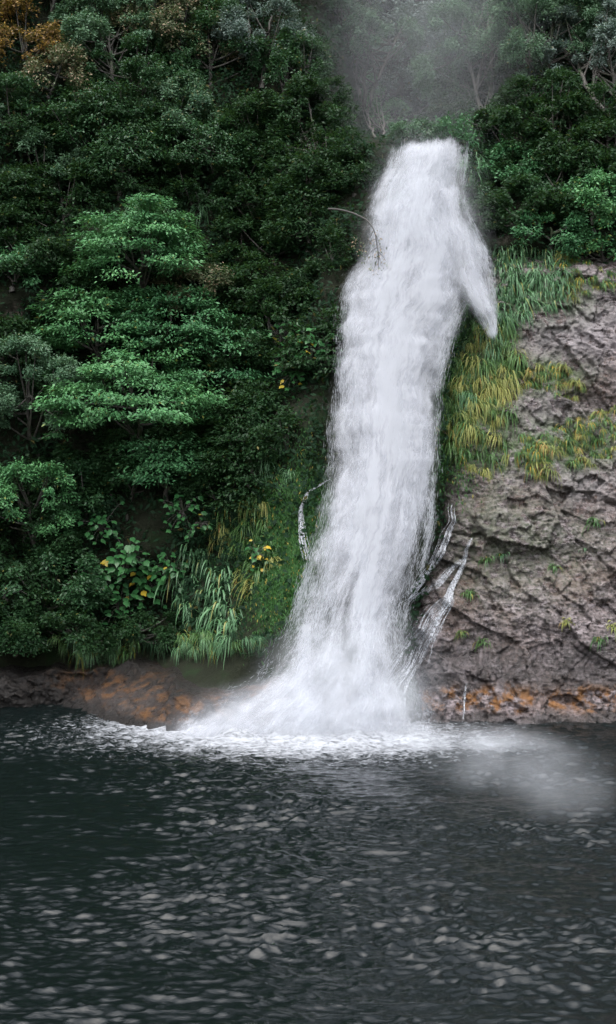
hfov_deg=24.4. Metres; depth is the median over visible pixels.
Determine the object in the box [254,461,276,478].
flax clump
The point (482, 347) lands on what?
sedge clump
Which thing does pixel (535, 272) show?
flax clump
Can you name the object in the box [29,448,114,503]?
shrub
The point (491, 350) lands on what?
sedge clump
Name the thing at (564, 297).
flax clump
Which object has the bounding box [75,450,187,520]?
shrub
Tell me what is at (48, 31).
tree
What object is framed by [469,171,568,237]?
shrub
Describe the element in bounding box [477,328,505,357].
sedge clump
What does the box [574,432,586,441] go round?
grass tuft
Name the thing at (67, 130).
tree
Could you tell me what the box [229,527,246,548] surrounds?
sedge clump
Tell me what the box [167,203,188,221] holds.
flax clump
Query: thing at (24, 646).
shrub
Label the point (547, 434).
grass tuft
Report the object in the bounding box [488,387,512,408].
sedge clump
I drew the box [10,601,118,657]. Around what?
shrub
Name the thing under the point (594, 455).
grass tuft
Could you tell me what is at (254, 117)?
shrub
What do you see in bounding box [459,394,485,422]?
sedge clump
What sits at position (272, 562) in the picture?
sedge clump
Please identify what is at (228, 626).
flax clump
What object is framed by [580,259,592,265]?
grass tuft
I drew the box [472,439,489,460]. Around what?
sedge clump
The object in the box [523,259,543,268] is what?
flax clump
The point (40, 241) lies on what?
shrub
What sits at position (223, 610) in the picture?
flax clump
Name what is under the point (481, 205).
shrub
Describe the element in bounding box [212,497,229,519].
sedge clump
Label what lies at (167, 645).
sedge clump
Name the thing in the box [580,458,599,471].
grass tuft
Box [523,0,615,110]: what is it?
tree
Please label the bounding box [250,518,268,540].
sedge clump
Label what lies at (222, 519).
sedge clump
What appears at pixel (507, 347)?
sedge clump
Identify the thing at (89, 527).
shrub
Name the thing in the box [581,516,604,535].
grass tuft
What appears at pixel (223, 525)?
sedge clump
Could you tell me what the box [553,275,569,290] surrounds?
flax clump
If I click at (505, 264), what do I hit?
flax clump
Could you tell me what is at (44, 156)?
tree
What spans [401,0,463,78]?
tree
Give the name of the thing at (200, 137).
tree
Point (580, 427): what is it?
grass tuft
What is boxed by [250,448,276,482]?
flax clump
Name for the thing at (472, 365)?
sedge clump
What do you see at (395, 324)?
waterfall
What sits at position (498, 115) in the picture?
shrub
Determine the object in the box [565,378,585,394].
grass tuft
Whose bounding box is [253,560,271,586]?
sedge clump
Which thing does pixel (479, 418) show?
sedge clump
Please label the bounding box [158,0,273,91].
tree
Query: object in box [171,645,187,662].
sedge clump
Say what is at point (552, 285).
flax clump
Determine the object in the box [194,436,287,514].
shrub
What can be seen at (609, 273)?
grass tuft
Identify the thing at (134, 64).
tree
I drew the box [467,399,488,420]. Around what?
sedge clump
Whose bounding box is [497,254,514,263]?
flax clump
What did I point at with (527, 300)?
flax clump
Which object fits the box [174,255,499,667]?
moss
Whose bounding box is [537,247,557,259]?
flax clump
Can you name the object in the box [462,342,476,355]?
sedge clump
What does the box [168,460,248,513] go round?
shrub
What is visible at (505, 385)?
sedge clump
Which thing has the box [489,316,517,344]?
sedge clump
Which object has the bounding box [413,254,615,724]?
rock face
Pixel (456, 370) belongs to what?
sedge clump
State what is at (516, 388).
sedge clump
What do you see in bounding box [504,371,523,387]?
sedge clump
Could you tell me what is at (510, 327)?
sedge clump
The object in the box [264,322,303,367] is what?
broadleaf plant
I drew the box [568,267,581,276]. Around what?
grass tuft
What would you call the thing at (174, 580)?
flax clump
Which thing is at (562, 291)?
flax clump
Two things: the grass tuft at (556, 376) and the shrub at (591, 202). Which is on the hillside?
the shrub at (591, 202)
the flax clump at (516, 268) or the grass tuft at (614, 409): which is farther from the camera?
the flax clump at (516, 268)
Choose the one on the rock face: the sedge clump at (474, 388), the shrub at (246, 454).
the sedge clump at (474, 388)
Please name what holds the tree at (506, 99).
on the hillside
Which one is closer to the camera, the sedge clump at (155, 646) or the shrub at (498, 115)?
the sedge clump at (155, 646)
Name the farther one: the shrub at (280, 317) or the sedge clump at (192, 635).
the shrub at (280, 317)
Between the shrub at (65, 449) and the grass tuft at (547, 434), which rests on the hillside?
the shrub at (65, 449)
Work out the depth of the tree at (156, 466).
45.34 m
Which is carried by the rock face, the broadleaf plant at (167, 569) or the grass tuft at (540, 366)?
the grass tuft at (540, 366)
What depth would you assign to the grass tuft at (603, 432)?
44.24 m
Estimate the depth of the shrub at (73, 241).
47.66 m
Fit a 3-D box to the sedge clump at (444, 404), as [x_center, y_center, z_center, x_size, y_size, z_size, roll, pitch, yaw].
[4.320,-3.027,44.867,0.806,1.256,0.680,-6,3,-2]
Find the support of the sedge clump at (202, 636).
on the hillside
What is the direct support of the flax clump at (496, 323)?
on the rock face
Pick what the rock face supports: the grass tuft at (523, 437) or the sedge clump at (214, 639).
the grass tuft at (523, 437)
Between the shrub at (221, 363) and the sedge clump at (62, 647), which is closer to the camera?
the sedge clump at (62, 647)
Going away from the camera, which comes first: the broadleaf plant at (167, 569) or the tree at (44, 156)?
the broadleaf plant at (167, 569)
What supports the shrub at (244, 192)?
on the hillside
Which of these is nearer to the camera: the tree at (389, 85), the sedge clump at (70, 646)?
the sedge clump at (70, 646)
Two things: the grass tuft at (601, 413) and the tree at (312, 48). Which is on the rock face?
the grass tuft at (601, 413)
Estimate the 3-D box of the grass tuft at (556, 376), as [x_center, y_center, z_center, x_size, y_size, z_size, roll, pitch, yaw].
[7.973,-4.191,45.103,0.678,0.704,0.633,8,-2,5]
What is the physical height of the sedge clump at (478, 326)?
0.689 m
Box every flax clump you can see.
[153,561,184,622]
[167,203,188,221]
[171,587,185,611]
[171,598,201,620]
[174,559,197,582]
[175,537,205,568]
[176,569,200,594]
[182,612,199,631]
[187,200,209,224]
[189,558,208,575]
[191,542,212,569]
[191,585,213,618]
[193,599,222,643]
[198,590,228,627]
[199,560,224,603]
[200,609,227,646]
[204,578,233,608]
[208,562,233,599]
[213,608,241,653]
[223,602,245,626]
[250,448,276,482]
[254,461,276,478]
[273,437,291,455]
[281,468,295,483]
[455,155,474,180]
[459,148,488,189]
[461,137,481,158]
[464,167,487,184]
[474,141,491,163]
[486,301,511,320]
[488,309,505,322]
[489,248,505,260]
[491,265,504,276]
[491,314,507,332]
[492,246,513,267]
[492,255,505,269]
[492,306,516,344]
[493,283,507,297]
[495,255,513,276]
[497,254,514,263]
[498,268,514,288]
[499,282,523,301]
[501,290,514,305]
[502,243,519,265]
[506,269,527,295]
[507,257,527,284]
[510,295,522,312]
[512,280,534,299]
[513,243,532,263]
[513,306,533,330]
[516,289,526,309]
[518,305,536,318]
[521,289,553,320]
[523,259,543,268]
[524,263,548,287]
[524,269,546,292]
[526,246,538,256]
[533,269,554,294]
[536,291,551,305]
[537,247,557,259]
[542,250,558,268]
[543,301,558,315]
[546,287,563,301]
[547,243,564,258]
[547,269,558,287]
[547,279,565,299]
[549,296,568,313]
[553,262,576,293]
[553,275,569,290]
[556,283,575,307]
[557,291,570,309]
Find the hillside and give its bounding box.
[0,0,615,723]
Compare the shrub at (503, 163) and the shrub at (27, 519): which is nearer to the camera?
the shrub at (27, 519)
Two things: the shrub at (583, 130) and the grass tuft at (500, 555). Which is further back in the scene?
the shrub at (583, 130)
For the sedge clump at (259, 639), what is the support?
on the undergrowth
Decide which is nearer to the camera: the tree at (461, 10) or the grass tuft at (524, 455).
the grass tuft at (524, 455)
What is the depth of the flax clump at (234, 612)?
42.61 m
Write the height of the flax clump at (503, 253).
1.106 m
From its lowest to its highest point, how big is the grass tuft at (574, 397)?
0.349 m
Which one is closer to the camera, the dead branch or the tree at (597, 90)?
the dead branch
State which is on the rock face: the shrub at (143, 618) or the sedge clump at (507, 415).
the sedge clump at (507, 415)
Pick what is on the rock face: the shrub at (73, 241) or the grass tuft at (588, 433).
the grass tuft at (588, 433)
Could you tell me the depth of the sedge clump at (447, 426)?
44.36 m
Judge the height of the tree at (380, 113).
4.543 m
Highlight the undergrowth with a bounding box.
[0,0,615,658]
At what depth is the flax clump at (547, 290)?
45.64 m
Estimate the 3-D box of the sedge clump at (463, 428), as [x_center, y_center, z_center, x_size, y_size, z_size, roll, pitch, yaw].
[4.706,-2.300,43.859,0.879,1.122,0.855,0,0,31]
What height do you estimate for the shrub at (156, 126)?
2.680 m
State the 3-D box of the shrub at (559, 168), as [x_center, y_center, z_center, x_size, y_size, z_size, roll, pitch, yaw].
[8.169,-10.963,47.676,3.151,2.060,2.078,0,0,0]
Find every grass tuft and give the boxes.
[454,630,470,640]
[460,588,479,600]
[473,638,491,651]
[478,554,493,566]
[494,552,509,561]
[514,448,533,469]
[518,432,530,444]
[520,367,533,380]
[522,442,535,459]
[523,378,539,391]
[523,464,540,482]
[527,458,551,479]
[528,447,546,467]
[531,440,544,451]
[532,362,549,377]
[532,374,546,385]
[532,472,548,483]
[535,463,561,487]
[536,440,559,457]
[537,371,560,389]
[537,429,555,443]
[539,456,551,463]
[544,384,559,392]
[546,444,567,461]
[547,363,556,375]
[548,564,562,574]
[549,426,560,438]
[550,370,568,387]
[551,381,571,394]
[552,251,573,262]
[552,362,571,378]
[554,259,572,274]
[556,424,572,433]
[558,441,570,454]
[559,617,574,630]
[561,435,581,449]
[562,457,584,472]
[563,280,583,293]
[564,256,576,263]
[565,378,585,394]
[565,417,575,426]
[565,445,575,456]
[566,291,580,306]
[566,420,585,438]
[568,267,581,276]
[569,395,579,401]
[570,275,593,291]
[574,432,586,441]
[574,446,583,457]
[575,454,590,463]
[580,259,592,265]
[580,441,590,450]
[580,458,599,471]
[581,289,592,296]
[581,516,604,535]
[582,431,595,442]
[584,421,604,433]
[588,275,598,282]
[588,413,598,420]
[589,408,605,421]
[589,450,601,458]
[590,636,607,651]
[591,435,610,452]
[597,426,609,438]
[599,278,615,292]
[602,417,615,425]
[605,268,615,278]
[606,620,615,637]
[607,422,615,432]
[607,432,615,443]
[608,405,615,416]
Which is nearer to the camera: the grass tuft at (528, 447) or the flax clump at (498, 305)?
the grass tuft at (528, 447)
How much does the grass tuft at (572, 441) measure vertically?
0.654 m
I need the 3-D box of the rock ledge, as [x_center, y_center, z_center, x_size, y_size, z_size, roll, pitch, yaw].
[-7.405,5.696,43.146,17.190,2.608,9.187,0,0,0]
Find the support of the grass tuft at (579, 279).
on the rock face
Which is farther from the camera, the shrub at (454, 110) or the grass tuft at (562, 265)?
the shrub at (454, 110)
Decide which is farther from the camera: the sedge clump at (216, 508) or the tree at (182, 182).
the tree at (182, 182)
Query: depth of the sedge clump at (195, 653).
42.95 m
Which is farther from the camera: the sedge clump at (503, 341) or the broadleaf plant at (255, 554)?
the sedge clump at (503, 341)
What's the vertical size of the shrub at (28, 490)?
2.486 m
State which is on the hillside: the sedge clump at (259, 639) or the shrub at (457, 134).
the shrub at (457, 134)
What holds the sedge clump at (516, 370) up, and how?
on the rock face
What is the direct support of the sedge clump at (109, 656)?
on the rock ledge
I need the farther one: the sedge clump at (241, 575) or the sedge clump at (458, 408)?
the sedge clump at (458, 408)
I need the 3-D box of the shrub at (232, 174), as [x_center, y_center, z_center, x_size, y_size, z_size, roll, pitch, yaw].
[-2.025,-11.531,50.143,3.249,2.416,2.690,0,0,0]
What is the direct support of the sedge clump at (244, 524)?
on the moss
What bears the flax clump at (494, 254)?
on the rock face
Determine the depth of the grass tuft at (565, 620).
41.58 m
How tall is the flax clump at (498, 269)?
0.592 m
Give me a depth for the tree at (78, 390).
44.70 m
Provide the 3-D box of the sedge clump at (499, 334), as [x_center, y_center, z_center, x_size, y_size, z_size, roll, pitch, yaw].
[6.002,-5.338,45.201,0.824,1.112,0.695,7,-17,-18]
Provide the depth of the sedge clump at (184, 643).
43.46 m
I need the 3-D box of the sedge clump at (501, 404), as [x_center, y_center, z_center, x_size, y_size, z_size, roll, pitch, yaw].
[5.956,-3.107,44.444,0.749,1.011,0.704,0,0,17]
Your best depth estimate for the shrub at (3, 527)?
45.48 m
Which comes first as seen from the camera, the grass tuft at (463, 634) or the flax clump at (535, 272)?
the grass tuft at (463, 634)
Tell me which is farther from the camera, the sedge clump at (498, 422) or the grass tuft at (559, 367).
the grass tuft at (559, 367)
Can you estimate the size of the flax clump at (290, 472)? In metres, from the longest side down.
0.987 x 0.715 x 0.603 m
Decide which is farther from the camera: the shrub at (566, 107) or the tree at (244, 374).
the shrub at (566, 107)
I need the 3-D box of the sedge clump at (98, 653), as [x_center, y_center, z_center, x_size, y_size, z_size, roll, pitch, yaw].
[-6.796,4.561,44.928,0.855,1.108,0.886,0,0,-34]
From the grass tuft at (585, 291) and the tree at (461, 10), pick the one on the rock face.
the grass tuft at (585, 291)
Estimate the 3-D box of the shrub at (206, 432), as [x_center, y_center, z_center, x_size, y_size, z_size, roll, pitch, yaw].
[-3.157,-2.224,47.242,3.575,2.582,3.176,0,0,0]
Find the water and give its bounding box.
[0,704,615,1023]
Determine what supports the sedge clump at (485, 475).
on the rock face
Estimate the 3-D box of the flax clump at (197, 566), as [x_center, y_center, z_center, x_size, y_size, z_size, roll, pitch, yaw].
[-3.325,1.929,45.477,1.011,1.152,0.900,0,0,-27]
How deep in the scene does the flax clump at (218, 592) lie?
43.93 m
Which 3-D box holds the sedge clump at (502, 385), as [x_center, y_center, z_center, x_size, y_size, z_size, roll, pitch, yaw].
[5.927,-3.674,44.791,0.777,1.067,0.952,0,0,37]
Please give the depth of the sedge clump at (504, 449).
43.74 m
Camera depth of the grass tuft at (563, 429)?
44.24 m
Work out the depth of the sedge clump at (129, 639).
44.84 m
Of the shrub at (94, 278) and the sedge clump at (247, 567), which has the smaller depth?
the sedge clump at (247, 567)
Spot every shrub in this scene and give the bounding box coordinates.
[0,99,73,161]
[0,159,70,234]
[0,193,48,246]
[0,222,76,285]
[0,240,49,292]
[0,311,40,372]
[0,454,83,522]
[0,489,63,554]
[0,490,61,542]
[0,530,61,601]
[0,544,111,611]
[0,595,55,657]
[0,608,55,656]
[10,162,119,233]
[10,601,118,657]
[11,513,103,571]
[11,558,105,631]
[20,222,124,285]
[22,372,115,427]
[23,159,119,221]
[26,251,119,331]
[28,442,132,504]
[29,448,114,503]
[31,455,139,532]
[35,486,113,549]
[61,72,185,155]
[65,292,156,353]
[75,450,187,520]
[77,414,184,484]
[96,606,185,653]
[102,206,202,275]
[125,113,211,175]
[141,323,226,385]
[147,413,240,482]
[148,258,249,315]
[168,104,256,154]
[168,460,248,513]
[172,313,264,386]
[174,394,287,486]
[180,410,236,480]
[183,409,248,450]
[188,239,267,301]
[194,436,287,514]
[196,376,300,440]
[205,203,282,266]
[208,249,302,338]
[210,150,280,214]
[216,384,282,427]
[219,282,305,374]
[224,87,273,127]
[224,272,320,341]
[225,204,311,265]
[226,173,288,235]
[241,136,307,192]
[243,405,302,456]
[246,84,358,146]
[257,142,352,221]
[260,180,349,251]
[264,301,354,378]
[267,265,318,313]
[270,124,375,192]
[304,220,364,275]
[323,139,384,196]
[385,114,448,144]
[421,86,493,136]
[427,107,485,152]
[444,195,523,235]
[449,178,510,219]
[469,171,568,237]
[470,92,572,168]
[472,140,529,194]
[474,138,542,188]
[506,136,578,184]
[506,157,588,207]
[508,206,598,256]
[523,89,615,144]
[527,121,615,186]
[529,178,614,224]
[549,165,615,234]
[559,143,615,213]
[566,231,615,263]
[578,115,615,173]
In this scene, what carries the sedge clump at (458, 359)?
on the rock face
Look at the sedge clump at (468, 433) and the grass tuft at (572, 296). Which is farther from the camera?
the grass tuft at (572, 296)
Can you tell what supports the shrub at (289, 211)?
on the hillside
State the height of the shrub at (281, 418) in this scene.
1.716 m
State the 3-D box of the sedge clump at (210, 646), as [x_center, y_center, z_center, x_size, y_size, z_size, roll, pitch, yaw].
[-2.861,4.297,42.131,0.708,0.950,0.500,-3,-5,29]
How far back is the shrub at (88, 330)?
48.04 m
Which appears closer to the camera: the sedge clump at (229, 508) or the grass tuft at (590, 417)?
the grass tuft at (590, 417)
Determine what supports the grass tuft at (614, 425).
on the rock face
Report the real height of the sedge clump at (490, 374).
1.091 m
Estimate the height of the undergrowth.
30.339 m
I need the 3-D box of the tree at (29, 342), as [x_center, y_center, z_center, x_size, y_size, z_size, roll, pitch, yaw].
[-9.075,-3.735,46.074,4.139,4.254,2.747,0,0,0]
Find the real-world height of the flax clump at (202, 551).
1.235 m
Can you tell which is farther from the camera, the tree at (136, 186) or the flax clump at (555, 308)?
the tree at (136, 186)
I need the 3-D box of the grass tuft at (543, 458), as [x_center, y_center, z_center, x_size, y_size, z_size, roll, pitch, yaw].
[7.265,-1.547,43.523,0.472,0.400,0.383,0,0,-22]
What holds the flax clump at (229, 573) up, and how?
on the hillside
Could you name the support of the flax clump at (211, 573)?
on the hillside
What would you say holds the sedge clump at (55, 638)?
on the rock ledge
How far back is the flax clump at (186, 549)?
45.35 m
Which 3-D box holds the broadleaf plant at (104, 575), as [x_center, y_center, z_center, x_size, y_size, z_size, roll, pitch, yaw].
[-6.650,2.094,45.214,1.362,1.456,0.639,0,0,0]
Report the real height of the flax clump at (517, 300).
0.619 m
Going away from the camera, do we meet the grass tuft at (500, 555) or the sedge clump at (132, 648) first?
the grass tuft at (500, 555)
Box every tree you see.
[0,0,82,74]
[0,67,48,161]
[0,329,88,456]
[0,456,83,556]
[6,126,91,214]
[13,37,94,107]
[23,284,170,365]
[26,73,169,154]
[29,346,240,451]
[48,0,167,86]
[49,0,82,13]
[49,192,213,301]
[66,123,182,184]
[66,143,186,207]
[72,22,200,107]
[96,281,233,364]
[96,430,225,503]
[103,0,239,75]
[127,66,228,152]
[139,114,271,186]
[154,156,244,216]
[156,312,285,412]
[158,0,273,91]
[203,0,316,88]
[206,88,306,150]
[255,21,336,97]
[255,71,357,175]
[321,0,426,107]
[359,35,418,120]
[359,69,412,137]
[371,0,444,102]
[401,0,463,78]
[407,0,550,109]
[426,64,502,130]
[479,0,607,95]
[480,65,595,141]
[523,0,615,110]
[564,76,615,147]
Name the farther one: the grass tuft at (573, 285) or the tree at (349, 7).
the tree at (349, 7)
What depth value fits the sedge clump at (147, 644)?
44.92 m
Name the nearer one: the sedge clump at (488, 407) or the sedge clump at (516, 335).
the sedge clump at (488, 407)
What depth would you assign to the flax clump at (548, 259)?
46.69 m
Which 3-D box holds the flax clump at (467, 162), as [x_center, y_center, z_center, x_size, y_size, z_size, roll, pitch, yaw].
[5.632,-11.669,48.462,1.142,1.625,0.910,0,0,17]
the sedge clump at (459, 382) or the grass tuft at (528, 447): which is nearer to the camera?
the grass tuft at (528, 447)
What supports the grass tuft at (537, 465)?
on the rock face
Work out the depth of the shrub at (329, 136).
48.77 m
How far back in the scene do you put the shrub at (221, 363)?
46.65 m
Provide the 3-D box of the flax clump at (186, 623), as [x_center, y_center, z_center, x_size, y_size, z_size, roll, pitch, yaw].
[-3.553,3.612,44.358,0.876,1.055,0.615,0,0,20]
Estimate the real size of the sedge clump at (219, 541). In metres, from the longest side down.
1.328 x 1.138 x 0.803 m
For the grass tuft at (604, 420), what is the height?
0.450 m
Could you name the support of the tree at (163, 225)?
on the hillside
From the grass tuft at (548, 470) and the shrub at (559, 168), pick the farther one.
the shrub at (559, 168)
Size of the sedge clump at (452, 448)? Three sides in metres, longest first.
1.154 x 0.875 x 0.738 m
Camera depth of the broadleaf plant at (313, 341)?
44.75 m
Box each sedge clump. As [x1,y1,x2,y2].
[47,633,63,648]
[58,642,68,655]
[62,627,85,666]
[65,640,76,655]
[67,650,88,677]
[76,645,105,668]
[84,639,105,666]
[99,646,118,664]
[106,636,122,660]
[106,643,134,666]
[120,633,140,656]
[123,638,140,658]
[139,640,156,660]
[146,638,171,663]
[157,638,175,655]
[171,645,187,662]
[174,630,190,652]
[181,638,196,657]
[184,643,201,659]
[186,631,199,649]
[190,629,213,662]
[196,638,212,657]
[198,630,216,650]
[203,643,219,667]
[204,516,233,548]
[207,532,228,556]
[208,639,227,661]
[209,630,228,647]
[211,509,232,536]
[211,633,235,667]
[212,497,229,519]
[217,502,238,521]
[221,544,238,562]
[222,626,245,655]
[227,640,244,653]
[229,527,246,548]
[229,576,258,616]
[230,566,247,593]
[232,513,259,540]
[234,538,252,555]
[235,499,252,532]
[238,490,263,522]
[239,558,256,577]
[239,565,266,590]
[242,636,255,653]
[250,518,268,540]
[252,635,266,655]
[253,502,270,528]
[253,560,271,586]
[257,541,277,565]
[264,556,280,569]
[441,427,459,453]
[441,441,461,466]
[443,397,454,419]
[445,419,457,447]
[446,359,465,384]
[446,413,457,428]
[447,382,468,406]
[448,386,467,412]
[449,375,470,405]
[450,430,467,448]
[451,402,466,415]
[451,409,478,437]
[451,448,473,468]
[452,392,473,410]
[453,356,460,375]
[454,391,478,416]
[454,420,474,443]
[454,422,480,448]
[456,353,486,385]
[457,424,474,453]
[459,365,474,385]
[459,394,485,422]
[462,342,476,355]
[464,415,478,434]
[465,381,480,399]
[467,323,480,334]
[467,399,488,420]
[467,463,476,476]
[469,324,498,358]
[469,361,496,394]
[469,372,499,400]
[469,428,483,449]
[470,449,490,472]
[472,401,498,424]
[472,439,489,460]
[473,341,492,359]
[473,414,485,424]
[474,393,491,417]
[475,383,496,400]
[475,427,490,455]
[476,342,502,367]
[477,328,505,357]
[477,467,492,480]
[479,357,494,372]
[481,375,501,397]
[481,383,506,402]
[481,449,504,476]
[483,429,507,453]
[484,315,507,340]
[484,328,505,351]
[484,365,500,385]
[484,408,496,421]
[485,339,505,356]
[485,359,502,375]
[487,327,508,347]
[488,352,509,375]
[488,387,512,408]
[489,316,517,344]
[489,333,512,354]
[489,402,518,446]
[493,364,508,380]
[493,399,508,417]
[493,414,507,432]
[493,439,511,464]
[495,375,514,400]
[497,318,521,341]
[497,350,533,378]
[498,341,516,368]
[499,370,526,395]
[500,323,522,352]
[501,454,513,469]
[504,358,527,383]
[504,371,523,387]
[505,362,525,385]
[506,330,522,344]
[507,392,517,415]
[510,383,525,393]
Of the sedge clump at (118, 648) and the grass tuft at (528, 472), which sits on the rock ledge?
the sedge clump at (118, 648)
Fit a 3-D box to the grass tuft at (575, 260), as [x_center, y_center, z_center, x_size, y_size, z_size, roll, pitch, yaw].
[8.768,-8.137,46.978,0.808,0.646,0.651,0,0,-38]
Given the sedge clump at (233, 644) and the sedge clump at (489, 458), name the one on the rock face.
the sedge clump at (489, 458)
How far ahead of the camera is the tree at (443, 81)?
53.98 m
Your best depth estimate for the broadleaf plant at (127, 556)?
45.07 m
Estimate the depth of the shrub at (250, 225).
48.73 m
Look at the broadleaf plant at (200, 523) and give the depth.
44.81 m
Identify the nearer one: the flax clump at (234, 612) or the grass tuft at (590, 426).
the flax clump at (234, 612)
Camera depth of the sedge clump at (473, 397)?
44.23 m
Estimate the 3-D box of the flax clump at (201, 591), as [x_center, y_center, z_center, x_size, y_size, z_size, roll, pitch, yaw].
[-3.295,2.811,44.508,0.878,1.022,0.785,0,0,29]
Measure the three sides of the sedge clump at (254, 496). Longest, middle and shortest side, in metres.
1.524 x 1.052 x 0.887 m
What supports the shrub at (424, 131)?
on the hillside
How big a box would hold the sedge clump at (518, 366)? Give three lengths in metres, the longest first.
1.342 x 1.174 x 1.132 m
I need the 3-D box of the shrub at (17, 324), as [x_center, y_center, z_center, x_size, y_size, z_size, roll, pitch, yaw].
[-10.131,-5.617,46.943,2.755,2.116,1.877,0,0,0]
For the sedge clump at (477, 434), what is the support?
on the rock face
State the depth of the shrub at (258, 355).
46.29 m
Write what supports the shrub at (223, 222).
on the hillside
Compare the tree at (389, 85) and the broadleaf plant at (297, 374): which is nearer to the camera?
the broadleaf plant at (297, 374)
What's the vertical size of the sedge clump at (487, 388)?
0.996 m
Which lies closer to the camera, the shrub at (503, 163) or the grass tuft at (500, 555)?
the grass tuft at (500, 555)
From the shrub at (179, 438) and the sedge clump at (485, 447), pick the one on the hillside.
the shrub at (179, 438)
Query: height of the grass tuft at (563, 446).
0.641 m
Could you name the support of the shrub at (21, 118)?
on the hillside
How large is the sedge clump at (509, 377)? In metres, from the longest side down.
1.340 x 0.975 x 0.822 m
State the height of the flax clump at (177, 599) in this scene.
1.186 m
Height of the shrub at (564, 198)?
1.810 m
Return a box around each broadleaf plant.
[77,501,124,544]
[80,555,118,600]
[100,583,144,628]
[105,530,150,583]
[123,558,166,608]
[151,552,188,594]
[159,494,203,536]
[184,511,214,541]
[244,539,273,570]
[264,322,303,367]
[271,352,312,398]
[294,328,336,369]
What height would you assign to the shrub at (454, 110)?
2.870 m
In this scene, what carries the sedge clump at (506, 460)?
on the rock face
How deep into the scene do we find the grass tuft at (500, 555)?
42.52 m
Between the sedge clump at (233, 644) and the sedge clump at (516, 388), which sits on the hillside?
the sedge clump at (233, 644)
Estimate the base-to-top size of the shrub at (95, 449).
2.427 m
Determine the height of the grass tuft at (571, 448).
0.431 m
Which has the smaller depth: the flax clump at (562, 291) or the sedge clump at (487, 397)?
the sedge clump at (487, 397)
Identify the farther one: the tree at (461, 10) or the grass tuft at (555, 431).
the tree at (461, 10)
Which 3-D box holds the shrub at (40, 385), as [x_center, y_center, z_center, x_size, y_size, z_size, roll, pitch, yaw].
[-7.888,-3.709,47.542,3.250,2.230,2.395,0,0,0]
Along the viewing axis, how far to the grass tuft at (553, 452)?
43.44 m
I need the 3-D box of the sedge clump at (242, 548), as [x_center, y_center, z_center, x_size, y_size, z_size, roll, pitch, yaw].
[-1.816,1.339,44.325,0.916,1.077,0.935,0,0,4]
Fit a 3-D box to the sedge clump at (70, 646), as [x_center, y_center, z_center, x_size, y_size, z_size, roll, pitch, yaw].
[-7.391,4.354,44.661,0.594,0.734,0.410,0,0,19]
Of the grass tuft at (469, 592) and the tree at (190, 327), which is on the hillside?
the tree at (190, 327)
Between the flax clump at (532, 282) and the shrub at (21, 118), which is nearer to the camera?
the flax clump at (532, 282)
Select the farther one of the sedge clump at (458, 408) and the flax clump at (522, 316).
the flax clump at (522, 316)
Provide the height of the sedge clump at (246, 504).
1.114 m
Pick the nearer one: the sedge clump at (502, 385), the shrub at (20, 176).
the sedge clump at (502, 385)
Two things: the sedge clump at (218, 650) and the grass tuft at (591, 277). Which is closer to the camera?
the sedge clump at (218, 650)
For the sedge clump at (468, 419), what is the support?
on the rock face
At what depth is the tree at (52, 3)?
52.40 m
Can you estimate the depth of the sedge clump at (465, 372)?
45.07 m
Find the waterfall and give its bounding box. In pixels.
[184,141,471,736]
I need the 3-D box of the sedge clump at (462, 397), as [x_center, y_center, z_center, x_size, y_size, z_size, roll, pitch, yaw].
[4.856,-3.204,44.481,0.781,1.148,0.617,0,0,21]
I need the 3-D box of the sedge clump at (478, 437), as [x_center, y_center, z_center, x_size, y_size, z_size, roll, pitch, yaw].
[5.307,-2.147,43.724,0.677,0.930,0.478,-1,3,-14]
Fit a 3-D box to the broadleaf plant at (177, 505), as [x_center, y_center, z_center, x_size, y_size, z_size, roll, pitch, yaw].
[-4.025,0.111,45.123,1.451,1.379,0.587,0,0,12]
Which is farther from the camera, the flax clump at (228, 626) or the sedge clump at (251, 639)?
the flax clump at (228, 626)
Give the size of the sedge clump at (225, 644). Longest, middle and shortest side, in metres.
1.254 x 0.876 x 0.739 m
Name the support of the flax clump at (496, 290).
on the rock face
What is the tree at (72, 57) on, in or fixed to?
on the hillside
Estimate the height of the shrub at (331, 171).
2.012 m
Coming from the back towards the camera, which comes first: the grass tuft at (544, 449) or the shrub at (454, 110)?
the shrub at (454, 110)
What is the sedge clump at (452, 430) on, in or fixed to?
on the rock face
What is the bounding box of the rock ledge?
[0,652,351,730]
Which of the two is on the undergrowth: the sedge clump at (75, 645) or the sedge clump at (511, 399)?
the sedge clump at (75, 645)
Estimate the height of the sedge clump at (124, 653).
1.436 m
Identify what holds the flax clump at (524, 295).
on the rock face
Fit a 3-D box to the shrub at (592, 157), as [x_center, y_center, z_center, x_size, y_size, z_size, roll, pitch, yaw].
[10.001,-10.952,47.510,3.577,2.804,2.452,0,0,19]
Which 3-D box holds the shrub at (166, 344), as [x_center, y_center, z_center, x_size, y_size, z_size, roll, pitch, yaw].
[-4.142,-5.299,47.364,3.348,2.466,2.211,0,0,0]
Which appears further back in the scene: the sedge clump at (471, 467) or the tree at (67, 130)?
the tree at (67, 130)
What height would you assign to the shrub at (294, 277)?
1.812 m
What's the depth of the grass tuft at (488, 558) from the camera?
42.43 m
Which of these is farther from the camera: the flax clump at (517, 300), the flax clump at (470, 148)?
the flax clump at (470, 148)
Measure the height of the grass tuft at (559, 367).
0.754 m
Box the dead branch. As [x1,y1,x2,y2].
[328,208,390,278]
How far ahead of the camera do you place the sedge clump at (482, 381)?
44.59 m
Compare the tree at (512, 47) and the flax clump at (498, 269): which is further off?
the tree at (512, 47)
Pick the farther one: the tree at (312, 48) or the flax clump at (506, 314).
the tree at (312, 48)
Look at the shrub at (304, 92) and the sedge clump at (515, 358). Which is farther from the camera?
the shrub at (304, 92)
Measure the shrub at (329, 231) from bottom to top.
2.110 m

